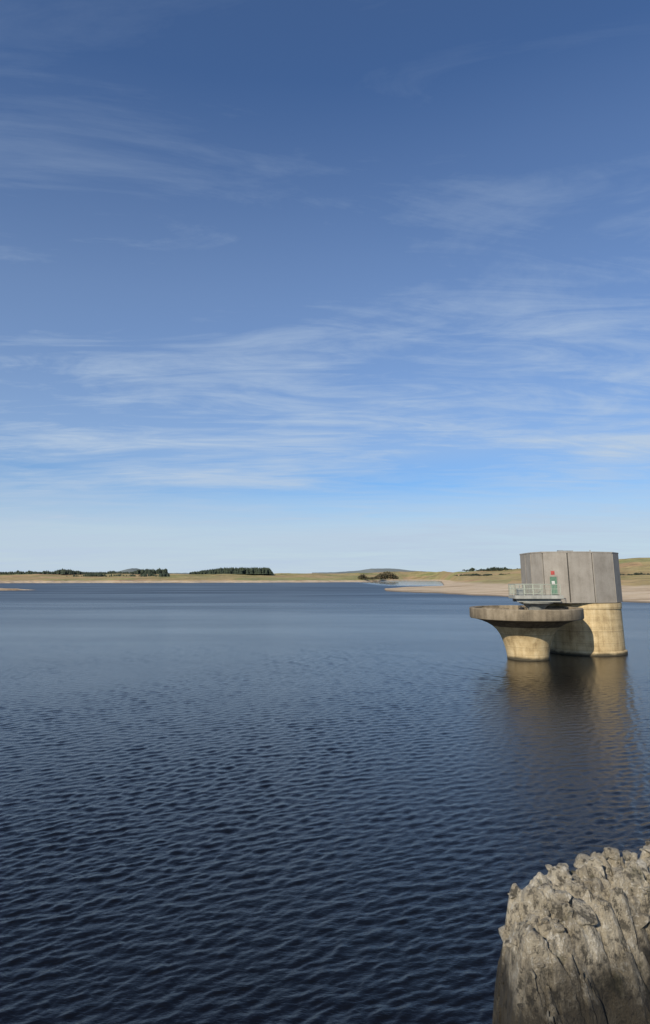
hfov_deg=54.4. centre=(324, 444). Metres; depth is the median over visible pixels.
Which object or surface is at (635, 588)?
ground
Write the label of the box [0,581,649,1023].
water
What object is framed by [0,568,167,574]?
distant tree belt
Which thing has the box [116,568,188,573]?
distant hill
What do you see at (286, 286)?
sky
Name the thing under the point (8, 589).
sand spit
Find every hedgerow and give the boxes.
[454,573,509,575]
[620,573,649,574]
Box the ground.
[0,558,649,602]
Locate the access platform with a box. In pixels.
[508,584,563,609]
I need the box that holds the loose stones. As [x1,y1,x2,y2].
[499,841,649,1010]
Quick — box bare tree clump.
[358,571,398,579]
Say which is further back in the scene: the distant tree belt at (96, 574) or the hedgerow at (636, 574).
the distant tree belt at (96, 574)
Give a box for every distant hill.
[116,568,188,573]
[319,568,425,573]
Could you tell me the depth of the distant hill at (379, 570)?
6184.53 m
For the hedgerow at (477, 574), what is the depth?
885.60 m
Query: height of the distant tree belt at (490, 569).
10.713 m
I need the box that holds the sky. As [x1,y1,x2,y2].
[0,0,649,572]
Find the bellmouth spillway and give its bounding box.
[469,605,583,660]
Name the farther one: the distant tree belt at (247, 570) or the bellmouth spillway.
the distant tree belt at (247, 570)
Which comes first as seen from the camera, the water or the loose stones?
the loose stones
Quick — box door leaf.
[550,577,557,594]
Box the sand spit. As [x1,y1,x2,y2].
[0,588,27,590]
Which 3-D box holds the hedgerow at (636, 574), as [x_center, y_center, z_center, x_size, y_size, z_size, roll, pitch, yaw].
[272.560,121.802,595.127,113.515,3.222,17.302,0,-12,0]
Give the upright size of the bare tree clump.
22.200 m
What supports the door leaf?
in the draw off tower
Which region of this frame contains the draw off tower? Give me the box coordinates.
[519,550,627,655]
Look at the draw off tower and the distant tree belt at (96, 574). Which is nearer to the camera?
the draw off tower
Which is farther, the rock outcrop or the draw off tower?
the draw off tower
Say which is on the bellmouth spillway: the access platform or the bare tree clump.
the access platform
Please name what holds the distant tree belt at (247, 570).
on the ground
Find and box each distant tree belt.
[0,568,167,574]
[66,572,169,576]
[189,567,272,573]
[462,567,520,571]
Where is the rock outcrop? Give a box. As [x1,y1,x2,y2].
[492,843,649,1023]

